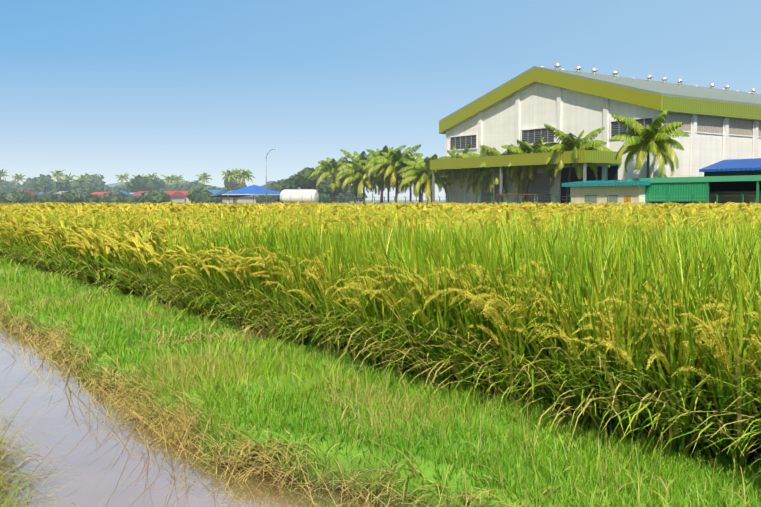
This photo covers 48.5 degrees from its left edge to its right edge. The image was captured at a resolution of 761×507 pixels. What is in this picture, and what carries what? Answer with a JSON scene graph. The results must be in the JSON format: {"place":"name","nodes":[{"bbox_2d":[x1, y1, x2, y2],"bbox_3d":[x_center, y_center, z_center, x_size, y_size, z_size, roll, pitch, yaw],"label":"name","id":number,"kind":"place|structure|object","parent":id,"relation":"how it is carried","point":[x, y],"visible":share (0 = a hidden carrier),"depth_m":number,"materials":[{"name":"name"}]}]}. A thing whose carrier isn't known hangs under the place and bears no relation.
{"place":"outdoors","nodes":[
{"label":"outdoors","id":0,"kind":"place"},
{"bbox_2d":[0,257,83,284],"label":"grass","id":1,"kind":"structure","parent":0,"point":[16,271],"depth_m":17.39,"materials":[{"name":"green plant"}]},
{"bbox_2d":[106,179,221,188],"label":"hill","id":2,"kind":"structure","parent":0,"point":[117,184],"depth_m":1619.89,"materials":[{"name":"grey plant"}]},
{"bbox_2d":[0,265,349,393],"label":"grass","id":3,"kind":"structure","parent":0,"point":[20,293],"depth_m":10.35,"materials":[{"name":"green plant"}]},
{"bbox_2d":[0,316,371,506],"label":"ditch water","id":4,"kind":"structure","parent":0,"point":[100,463],"depth_m":5.95,"materials":[{"name":"grey liquid"}]},
{"bbox_2d":[265,200,445,203],"bbox_3d":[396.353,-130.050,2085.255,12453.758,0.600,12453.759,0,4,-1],"label":"ground","id":5,"kind":"structure","parent":0,"point":[424,201],"depth_m":927.31,"materials":[{"name":"soil"}]},
{"bbox_2d":[132,191,149,196],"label":"house","id":6,"kind":"structure","parent":5,"relation":"on","point":[136,194],"depth_m":312.47,"materials":[{"name":"red"}]},
{"bbox_2d":[163,191,185,202],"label":"house","id":7,"kind":"structure","parent":5,"relation":"on","point":[176,196],"depth_m":290.15,"materials":[{"name":"red metal"}]},
{"bbox_2d":[0,167,366,202],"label":"tree line","id":8,"kind":"object","parent":5,"relation":"on","point":[79,191],"visible":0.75,"depth_m":287.85,"materials":[{"name":"green plant"}]},
{"bbox_2d":[179,191,191,202],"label":"house","id":9,"kind":"structure","parent":5,"relation":"on","point":[186,198],"depth_m":299.48,"materials":[{"name":"red metal"}]},
{"bbox_2d":[192,190,226,202],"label":"house","id":10,"kind":"structure","parent":5,"relation":"on","point":[219,192],"depth_m":270.20,"materials":[{"name":"blue metal"}]},
{"bbox_2d":[222,191,258,202],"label":"house","id":11,"kind":"structure","parent":5,"relation":"on","point":[246,199],"depth_m":250.75,"materials":[{"name":"white paint"}]},
{"bbox_2d":[0,261,760,506],"bbox_3d":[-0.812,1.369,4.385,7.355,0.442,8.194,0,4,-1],"label":"grass","id":12,"kind":"structure","parent":5,"relation":"on","point":[218,371],"depth_m":5.66,"materials":[{"name":"green plant"}]},
{"bbox_2d":[0,201,760,305],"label":"rice","id":13,"kind":"object","parent":5,"relation":"on","point":[91,246],"visible":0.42,"depth_m":17.18,"materials":[{"name":"yellow plant"}]},
{"bbox_2d":[0,199,760,215],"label":"rice","id":14,"kind":"object","parent":5,"relation":"on","point":[146,207],"visible":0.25,"depth_m":41.21,"materials":[{"name":"yellow plant"}]},
{"bbox_2d":[308,108,688,203],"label":"palm trees","id":15,"kind":"object","parent":5,"relation":"on","point":[385,168],"visible":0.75,"depth_m":129.95,"materials":[{"name":"green plant"}]},
{"bbox_2d":[496,194,552,204],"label":"open shelter","id":16,"kind":"object","parent":5,"relation":"on","point":[516,197],"visible":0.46,"depth_m":119.77,"materials":[{"name":"grey metal"}]},
{"bbox_2d":[321,193,743,203],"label":"fence","id":17,"kind":"object","parent":5,"relation":"on","point":[521,198],"visible":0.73,"depth_m":113.04,"materials":[{"name":"grey"}]},
{"bbox_2d":[430,63,760,203],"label":"warehouse","id":18,"kind":"structure","parent":5,"relation":"on","point":[721,124],"depth_m":119.53,"materials":[{"name":"metal"}]},
{"bbox_2d":[561,180,674,203],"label":"office hut","id":19,"kind":"object","parent":5,"relation":"on","point":[634,191],"visible":0.44,"depth_m":104.67,"materials":[{"name":"beige paint"}]},
{"bbox_2d":[628,158,760,203],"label":"green shed","id":20,"kind":"structure","parent":5,"relation":"on","point":[726,181],"depth_m":98.76,"materials":[{"name":"green metal"}]},
{"bbox_2d":[0,202,760,467],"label":"ground","id":21,"kind":"structure","parent":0,"point":[753,453],"depth_m":5.34,"materials":[{"name":"brown soil"}]},
{"bbox_2d":[91,192,110,194],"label":"house","id":22,"kind":"structure","parent":21,"relation":"on","point":[99,193],"depth_m":330.55,"materials":[{"name":"red"}]},
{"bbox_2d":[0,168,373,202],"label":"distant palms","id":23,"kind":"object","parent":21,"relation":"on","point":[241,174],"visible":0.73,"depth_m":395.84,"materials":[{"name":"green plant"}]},
{"bbox_2d":[209,185,280,203],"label":"gazebo","id":24,"kind":"object","parent":21,"relation":"on","point":[254,190],"visible":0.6,"depth_m":165.40,"materials":[{"name":"blue metal"}]},
{"bbox_2d":[266,148,276,202],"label":"street lamp","id":25,"kind":"object","parent":21,"relation":"on","point":[266,174],"visible":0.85,"depth_m":148.91,"materials":[{"name":"grey metal"}]},
{"bbox_2d":[280,187,318,203],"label":"storage tank","id":26,"kind":"object","parent":21,"relation":"on","point":[294,196],"visible":0.77,"depth_m":149.40,"materials":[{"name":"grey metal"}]},
{"bbox_2d":[117,202,760,478],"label":"rice","id":27,"kind":"object","parent":21,"relation":"on","point":[602,319],"visible":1,"depth_m":6.61,"materials":[{"name":"green plant"}]},
{"bbox_2d":[0,0,760,199],"label":"sky","id":28,"kind":"structure","parent":0,"point":[107,88],"materials":[{"name":"blue"}]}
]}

